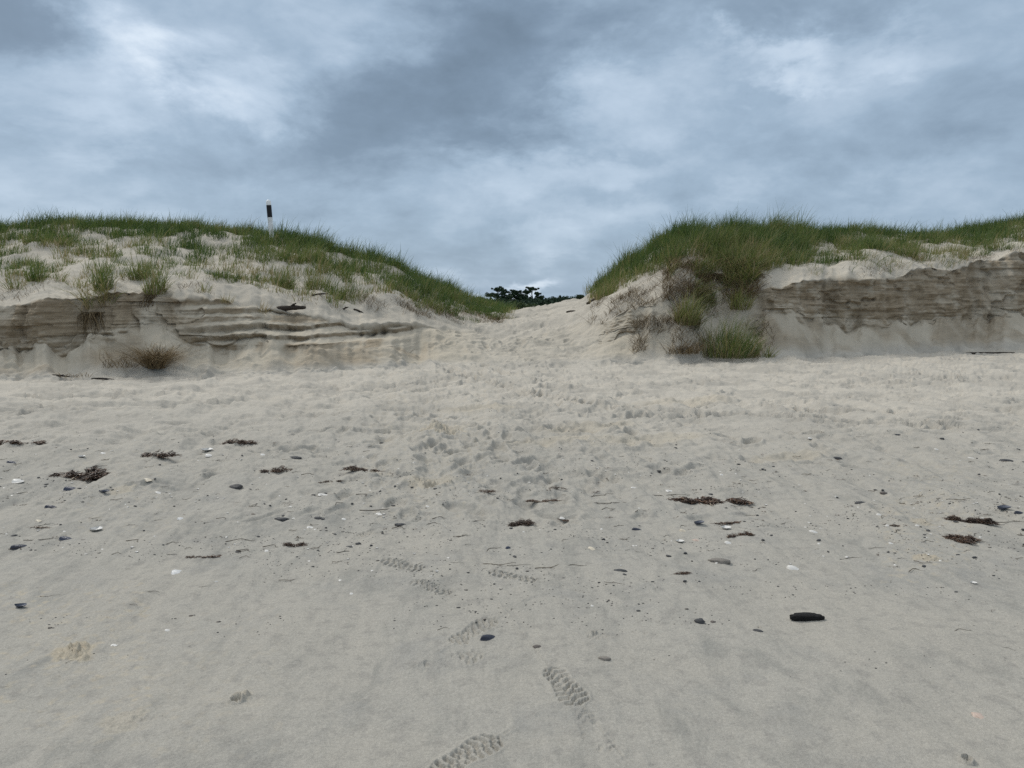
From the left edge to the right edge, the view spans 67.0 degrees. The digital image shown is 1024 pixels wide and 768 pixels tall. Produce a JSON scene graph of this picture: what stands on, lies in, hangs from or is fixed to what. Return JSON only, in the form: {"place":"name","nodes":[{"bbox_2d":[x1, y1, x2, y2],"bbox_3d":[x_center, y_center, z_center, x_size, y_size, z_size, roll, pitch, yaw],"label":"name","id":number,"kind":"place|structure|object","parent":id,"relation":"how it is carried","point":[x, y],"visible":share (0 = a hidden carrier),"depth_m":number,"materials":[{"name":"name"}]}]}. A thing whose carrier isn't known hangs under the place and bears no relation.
{"place":"outdoors","nodes":[
{"label":"outdoors","id":0,"kind":"place"},
{"bbox_2d":[0,224,1023,767],"bbox_3d":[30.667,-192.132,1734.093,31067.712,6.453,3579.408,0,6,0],"label":"ground","id":1,"kind":"structure","parent":0,"point":[538,398],"depth_m":5.11,"materials":[{"name":"beige sand"}]},
{"bbox_2d":[0,274,24,288],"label":"grass tuft","id":2,"kind":"object","parent":1,"relation":"on","point":[10,286],"visible":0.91,"depth_m":16.30,"materials":[{"name":"plant"}]},
{"bbox_2d":[11,479,23,482],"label":"shell","id":3,"kind":"object","parent":1,"relation":"on","point":[16,480],"visible":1,"depth_m":6.27},
{"bbox_2d":[10,544,26,549],"bbox_3d":[-3.021,0.995,4.742,0.110,0.029,0.064,-5,8,-40],"label":"mussel shell","id":4,"kind":"object","parent":1,"relation":"on","point":[16,546],"visible":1,"depth_m":4.72},
{"bbox_2d":[14,603,26,606],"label":"mussel shell","id":5,"kind":"object","parent":1,"relation":"on","point":[20,604],"visible":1,"depth_m":3.81},
{"bbox_2d":[0,440,46,444],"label":"seaweed clump","id":6,"kind":"object","parent":1,"relation":"on","point":[17,442],"visible":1,"depth_m":8.02,"materials":[{"name":"brown plant"}]},
{"bbox_2d":[18,255,59,281],"bbox_3d":[-10.230,-2.548,16.791,1.019,0.657,1.109,3,7,27],"label":"grass tuft","id":7,"kind":"object","parent":1,"relation":"on","point":[35,271],"visible":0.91,"depth_m":16.64,"materials":[{"name":"green plant"}]},
{"bbox_2d":[44,505,55,507],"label":"mussel shell","id":8,"kind":"object","parent":1,"relation":"on","point":[49,506],"visible":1,"depth_m":5.51},
{"bbox_2d":[47,271,67,281],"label":"grass tuft","id":9,"kind":"object","parent":1,"relation":"on","point":[56,278],"visible":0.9,"depth_m":16.74,"materials":[{"name":"green plant"}]},
{"bbox_2d":[59,536,70,540],"bbox_3d":[-2.823,0.974,4.889,0.086,0.022,0.050,-1,6,-5],"label":"mussel shell","id":10,"kind":"object","parent":1,"relation":"on","point":[62,538],"visible":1,"depth_m":4.88},
{"bbox_2d":[63,487,74,490],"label":"mussel shell","id":11,"kind":"object","parent":1,"relation":"on","point":[68,488],"visible":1,"depth_m":6.07},
{"bbox_2d":[54,371,90,377],"bbox_3d":[-8.092,-0.201,14.360,0.750,0.140,0.893,4,7,29],"label":"root tangle","id":12,"kind":"object","parent":1,"relation":"on","point":[73,375],"visible":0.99,"depth_m":14.24,"materials":[{"name":"brown plant"}]},
{"bbox_2d":[47,465,110,480],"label":"seaweed clump","id":13,"kind":"object","parent":1,"relation":"on","point":[97,473],"visible":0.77,"depth_m":6.49,"materials":[{"name":"brown plant"}]},
{"bbox_2d":[63,271,94,287],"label":"grass tuft","id":14,"kind":"object","parent":1,"relation":"on","point":[78,282],"visible":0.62,"depth_m":16.64,"materials":[{"name":"plant"}]},
{"bbox_2d":[77,312,104,336],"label":"dead grass clump","id":15,"kind":"object","parent":1,"relation":"on","point":[94,316],"visible":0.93,"depth_m":15.61,"materials":[{"name":"brown plant"}]},
{"bbox_2d":[89,526,102,530],"bbox_3d":[-2.725,0.953,5.072,0.075,0.018,0.071,-6,8,-42],"label":"shell","id":16,"kind":"object","parent":1,"relation":"on","point":[97,528],"visible":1,"depth_m":5.09},
{"bbox_2d":[91,378,113,379],"bbox_3d":[-7.468,-0.095,14.160,0.470,0.046,0.059,0,6,3],"label":"driftwood stick","id":17,"kind":"object","parent":1,"relation":"on","point":[102,378],"visible":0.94,"depth_m":14.15,"materials":[{"name":"wood"}]},
{"bbox_2d":[85,249,131,290],"bbox_3d":[-8.442,-2.470,16.212,1.166,1.054,1.358,0,6,0],"label":"grass tuft","id":18,"kind":"object","parent":1,"relation":"on","point":[105,275],"visible":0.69,"depth_m":16.13,"materials":[{"name":"green plant"}]},
{"bbox_2d":[99,347,150,367],"bbox_3d":[-7.397,-0.541,14.919,1.798,0.436,1.946,3,7,28],"label":"root tangle","id":19,"kind":"object","parent":1,"relation":"on","point":[112,361],"visible":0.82,"depth_m":14.84,"materials":[{"name":"brown plant"}]},
{"bbox_2d":[121,245,158,280],"bbox_3d":[-8.348,-2.707,17.279,1.123,0.787,1.232,0,6,0],"label":"grass tuft","id":20,"kind":"object","parent":1,"relation":"on","point":[132,274],"visible":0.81,"depth_m":17.30,"materials":[{"name":"green plant"}]},
{"bbox_2d":[139,294,156,308],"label":"hanging roots","id":21,"kind":"object","parent":1,"relation":"hanging from","point":[151,298],"visible":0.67,"depth_m":16.32,"materials":[{"name":"brown plant"}]},
{"bbox_2d":[128,254,185,294],"bbox_3d":[-7.517,-2.372,16.441,1.453,0.935,1.143,0,6,0],"label":"grass tuft","id":22,"kind":"object","parent":1,"relation":"on","point":[155,284],"visible":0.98,"depth_m":16.38,"materials":[{"name":"green plant"}]},
{"bbox_2d":[140,449,181,458],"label":"seaweed clump","id":23,"kind":"object","parent":1,"relation":"on","point":[158,455],"visible":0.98,"depth_m":7.25,"materials":[{"name":"brown plant"}]},
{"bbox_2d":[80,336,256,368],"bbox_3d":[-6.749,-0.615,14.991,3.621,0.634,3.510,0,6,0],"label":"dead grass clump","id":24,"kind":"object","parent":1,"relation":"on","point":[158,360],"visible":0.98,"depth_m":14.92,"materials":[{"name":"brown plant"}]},
{"bbox_2d":[171,570,181,574],"bbox_3d":[-1.879,1.050,4.332,0.060,0.015,0.073,-1,6,-7],"label":"shell","id":25,"kind":"object","parent":1,"relation":"on","point":[173,572],"visible":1,"depth_m":4.32},
{"bbox_2d":[186,554,220,557],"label":"seaweed clump","id":26,"kind":"object","parent":1,"relation":"on","point":[211,556],"visible":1,"depth_m":4.59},
{"bbox_2d":[194,279,212,292],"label":"grass tuft","id":27,"kind":"object","parent":1,"relation":"on","point":[203,290],"visible":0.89,"depth_m":16.89,"materials":[{"name":"beige plant"}]},
{"bbox_2d":[201,448,212,450],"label":"shell","id":28,"kind":"object","parent":1,"relation":"on","point":[206,449],"visible":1,"depth_m":7.76},
{"bbox_2d":[217,292,234,302],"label":"grass tuft","id":29,"kind":"object","parent":1,"relation":"on","point":[228,300],"visible":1,"depth_m":16.78,"materials":[{"name":"beige plant"}]},
{"bbox_2d":[229,484,242,488],"bbox_3d":[-2.200,0.828,6.160,0.110,0.063,0.096,-2,7,-15],"label":"pebble","id":30,"kind":"object","parent":1,"relation":"on","point":[236,486],"visible":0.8,"depth_m":6.14,"materials":[{"name":"stone"}]},
{"bbox_2d":[222,438,257,444],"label":"seaweed clump","id":31,"kind":"object","parent":1,"relation":"on","point":[228,441],"visible":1,"depth_m":8.10,"materials":[{"name":"brown plant"}]},
{"bbox_2d":[0,207,521,322],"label":"dune grass","id":32,"kind":"structure","parent":1,"relation":"on","point":[437,289],"depth_m":22.13,"materials":[{"name":"green plant"}]},
{"bbox_2d":[257,300,273,313],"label":"grass tuft","id":33,"kind":"object","parent":1,"relation":"on","point":[265,309],"visible":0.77,"depth_m":17.01,"materials":[{"name":"beige plant"}]},
{"bbox_2d":[266,200,273,236],"bbox_3d":[-7.574,-5.013,24.244,0.154,1.503,0.154,-3,6,0],"label":"marker post","id":34,"kind":"object","parent":1,"relation":"on","point":[269,214],"visible":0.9,"depth_m":24.16,"materials":[{"name":"white paint"}]},
{"bbox_2d":[259,465,291,472],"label":"seaweed clump","id":35,"kind":"object","parent":1,"relation":"on","point":[274,469],"visible":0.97,"depth_m":6.71,"materials":[{"name":"brown plant"}]},
{"bbox_2d":[274,517,288,520],"bbox_3d":[-1.573,0.925,5.282,0.105,0.030,0.069,0,6,0],"label":"pebble","id":36,"kind":"object","parent":1,"relation":"on","point":[281,518],"visible":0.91,"depth_m":5.26,"materials":[{"name":"stone"}]},
{"bbox_2d":[268,263,301,287],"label":"grass tuft","id":37,"kind":"object","parent":1,"relation":"on","point":[288,277],"visible":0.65,"depth_m":19.22,"materials":[{"name":"green plant"}]},
{"bbox_2d":[277,303,305,310],"bbox_3d":[-5.073,-1.681,17.358,0.910,0.213,0.192,-8,6,1],"label":"driftwood log","id":38,"kind":"object","parent":1,"relation":"on","point":[293,306],"visible":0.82,"depth_m":17.30,"materials":[{"name":"wood"}]},
{"bbox_2d":[282,541,305,546],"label":"seaweed clump","id":39,"kind":"object","parent":1,"relation":"on","point":[289,544],"visible":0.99,"depth_m":4.75,"materials":[{"name":"brown plant"}]},
{"bbox_2d":[290,456,301,458],"bbox_3d":[-2.044,0.697,7.275,0.141,0.036,0.081,-1,6,-10],"label":"pebble","id":40,"kind":"object","parent":1,"relation":"on","point":[295,457],"visible":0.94,"depth_m":7.25,"materials":[{"name":"stone"}]},
{"bbox_2d":[300,268,340,289],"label":"grass tuft","id":41,"kind":"object","parent":1,"relation":"on","point":[316,284],"visible":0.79,"depth_m":19.44,"materials":[{"name":"green plant"}]},
{"bbox_2d":[318,480,345,482],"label":"seaweed clump","id":42,"kind":"object","parent":1,"relation":"on","point":[326,481],"visible":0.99,"depth_m":6.33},
{"bbox_2d":[342,465,381,471],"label":"seaweed clump","id":43,"kind":"object","parent":1,"relation":"on","point":[352,468],"visible":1,"depth_m":6.69,"materials":[{"name":"brown plant"}]},
{"bbox_2d":[480,634,494,640],"bbox_3d":[-0.106,1.116,3.416,0.079,0.021,0.046,-3,7,-28],"label":"mussel shell","id":44,"kind":"object","parent":1,"relation":"on","point":[486,637],"visible":1,"depth_m":3.40},
{"bbox_2d":[485,286,511,300],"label":"pine tree","id":45,"kind":"object","parent":1,"relation":"on","point":[502,291],"visible":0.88,"depth_m":297.63,"materials":[{"name":"green plant"}]},
{"bbox_2d":[0,249,1022,355],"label":"dead grass litter","id":46,"kind":"object","parent":1,"relation":"on","point":[677,289],"visible":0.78,"depth_m":20.03,"materials":[{"name":"plant"}]},
{"bbox_2d":[494,300,529,309],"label":"shrub","id":47,"kind":"object","parent":1,"relation":"on","point":[519,305],"visible":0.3,"depth_m":61.14,"materials":[{"name":"green plant"}]},
{"bbox_2d":[0,411,1023,676],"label":"grit","id":48,"kind":"object","parent":1,"relation":"on","point":[550,549],"visible":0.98,"depth_m":4.74,"materials":[{"name":"stone"}]},
{"bbox_2d":[506,289,525,300],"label":"pine tree","id":49,"kind":"object","parent":1,"relation":"on","point":[515,294],"visible":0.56,"depth_m":301.93,"materials":[{"name":"green plant"}]},
{"bbox_2d":[508,518,533,526],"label":"seaweed clump","id":50,"kind":"object","parent":1,"relation":"on","point":[523,522],"visible":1,"depth_m":5.13,"materials":[{"name":"brown plant"}]},
{"bbox_2d":[26,240,1023,328],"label":"hanging grass","id":51,"kind":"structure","parent":1,"relation":"on","point":[730,267],"depth_m":20.62,"materials":[{"name":"plant"}]},
{"bbox_2d":[482,295,576,305],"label":"treeline","id":52,"kind":"object","parent":1,"relation":"on","point":[549,300],"visible":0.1,"depth_m":242.57,"materials":[{"name":"green plant"}]},
{"bbox_2d":[520,287,544,300],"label":"pine tree","id":53,"kind":"object","parent":1,"relation":"on","point":[528,291],"visible":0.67,"depth_m":293.25,"materials":[{"name":"green plant"}]},
{"bbox_2d":[525,302,552,306],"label":"shrub","id":54,"kind":"object","parent":1,"relation":"on","point":[531,305],"visible":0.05,"depth_m":65.53,"materials":[{"name":"green plant"}]},
{"bbox_2d":[524,498,561,502],"bbox_3d":[0.239,0.857,5.690,0.316,0.019,0.072,0,6,-4],"label":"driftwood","id":55,"kind":"object","parent":1,"relation":"on","point":[536,501],"visible":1,"depth_m":5.69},
{"bbox_2d":[574,294,584,298],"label":"shrub","id":56,"kind":"object","parent":1,"relation":"on","point":[579,296],"visible":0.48,"depth_m":30.39,"materials":[{"name":"green plant"}]},
{"bbox_2d":[598,656,610,660],"bbox_3d":[0.384,1.147,3.222,0.056,0.021,0.042,1,6,12],"label":"pebble","id":57,"kind":"object","parent":1,"relation":"on","point":[604,658],"visible":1,"depth_m":3.21,"materials":[{"name":"stone"}]},
{"bbox_2d":[614,569,627,571],"bbox_3d":[0.592,1.029,4.246,0.090,0.023,0.052,-1,6,-12],"label":"pebble","id":58,"kind":"object","parent":1,"relation":"on","point":[622,570],"visible":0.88,"depth_m":4.24,"materials":[{"name":"stone"}]},
{"bbox_2d":[673,571,690,574],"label":"seaweed clump","id":59,"kind":"object","parent":1,"relation":"on","point":[682,573],"visible":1,"depth_m":4.18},
{"bbox_2d":[661,337,715,353],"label":"grass tuft","id":60,"kind":"object","parent":1,"relation":"on","point":[688,350],"visible":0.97,"depth_m":18.14,"materials":[{"name":"green plant"}]},
{"bbox_2d":[667,283,712,325],"bbox_3d":[4.308,-1.945,18.893,1.640,1.011,1.774,0,6,0],"label":"grass tuft","id":61,"kind":"object","parent":1,"relation":"on","point":[687,310],"visible":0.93,"depth_m":18.79,"materials":[{"name":"green plant"}]},
{"bbox_2d":[694,618,704,623],"bbox_3d":[0.867,1.101,3.575,0.049,0.030,0.046,2,7,20],"label":"pebble","id":62,"kind":"object","parent":1,"relation":"on","point":[700,621],"visible":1,"depth_m":3.56,"materials":[{"name":"stone"}]},
{"bbox_2d":[693,273,728,285],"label":"dead grass clump","id":63,"kind":"object","parent":1,"relation":"on","point":[715,275],"visible":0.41,"depth_m":20.82,"materials":[{"name":"plant"}]},
{"bbox_2d":[667,496,754,505],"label":"seaweed clump","id":64,"kind":"object","parent":1,"relation":"on","point":[704,500],"visible":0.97,"depth_m":5.83,"materials":[{"name":"brown plant"}]},
{"bbox_2d":[708,558,730,564],"bbox_3d":[1.189,1.024,4.439,0.130,0.049,0.097,1,6,8],"label":"pebble","id":65,"kind":"object","parent":1,"relation":"on","point":[721,561],"visible":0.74,"depth_m":4.41,"materials":[{"name":"stone"}]},
{"bbox_2d":[709,521,740,524],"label":"seaweed clump","id":66,"kind":"object","parent":1,"relation":"on","point":[724,523],"visible":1,"depth_m":5.25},
{"bbox_2d":[693,308,780,358],"bbox_3d":[5.238,-1.314,18.721,2.668,1.312,2.596,2,7,21],"label":"grass tuft","id":67,"kind":"object","parent":1,"relation":"on","point":[733,352],"visible":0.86,"depth_m":18.43,"materials":[{"name":"green plant"}]},
{"bbox_2d":[726,531,754,537],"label":"seaweed clump","id":68,"kind":"object","parent":1,"relation":"on","point":[741,534],"visible":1,"depth_m":4.92,"materials":[{"name":"brown plant"}]},
{"bbox_2d":[724,283,762,309],"bbox_3d":[5.888,-2.327,19.837,1.291,0.844,1.178,-3,7,-27],"label":"grass tuft","id":69,"kind":"object","parent":1,"relation":"on","point":[735,305],"visible":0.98,"depth_m":19.74,"materials":[{"name":"green plant"}]},
{"bbox_2d":[757,343,779,357],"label":"grass tuft","id":70,"kind":"object","parent":1,"relation":"on","point":[769,354],"visible":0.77,"depth_m":18.56,"materials":[{"name":"green plant"}]},
{"bbox_2d":[786,565,798,569],"bbox_3d":[1.583,1.032,4.358,0.067,0.019,0.067,0,6,0],"label":"shell","id":71,"kind":"object","parent":1,"relation":"on","point":[791,567],"visible":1,"depth_m":4.34},
{"bbox_2d":[583,200,1023,302],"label":"dune grass","id":72,"kind":"structure","parent":1,"relation":"on","point":[738,237],"depth_m":24.37,"materials":[{"name":"green plant"}]},
{"bbox_2d":[789,612,824,620],"bbox_3d":[1.376,1.088,3.605,0.163,0.043,0.047,0,6,-1],"label":"charred driftwood","id":73,"kind":"object","parent":1,"relation":"on","point":[805,616],"visible":1,"depth_m":3.59,"materials":[{"name":"brown wood"}]},
{"bbox_2d":[942,534,984,545],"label":"seaweed clump","id":74,"kind":"object","parent":1,"relation":"on","point":[963,539],"visible":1,"depth_m":4.85,"materials":[{"name":"brown plant"}]},
{"bbox_2d":[944,515,1000,524],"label":"seaweed clump","id":75,"kind":"object","parent":1,"relation":"on","point":[988,521],"visible":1,"depth_m":5.26,"materials":[{"name":"brown plant"}]},
{"bbox_2d":[971,712,983,718],"bbox_3d":[1.681,1.193,2.783,0.042,0.010,0.046,1,6,13],"label":"shell","id":76,"kind":"object","parent":1,"relation":"on","point":[977,715],"visible":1,"depth_m":2.78},
{"bbox_2d":[967,352,1014,353],"bbox_3d":[13.285,-0.865,21.497,1.376,0.060,0.083,-1,6,0],"label":"driftwood stick","id":77,"kind":"object","parent":1,"relation":"on","point":[990,352],"visible":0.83,"depth_m":21.48,"materials":[{"name":"grey wood"}]},
{"bbox_2d":[997,505,1010,509],"bbox_3d":[3.523,0.887,5.540,0.104,0.025,0.060,-1,6,-8],"label":"mussel shell","id":78,"kind":"object","parent":1,"relation":"on","point":[1001,507],"visible":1,"depth_m":5.53},
{"bbox_2d":[0,0,1023,298],"label":"sky","id":79,"kind":"structure","parent":0,"point":[508,144],"materials":[{"name":"grey"}]}
]}

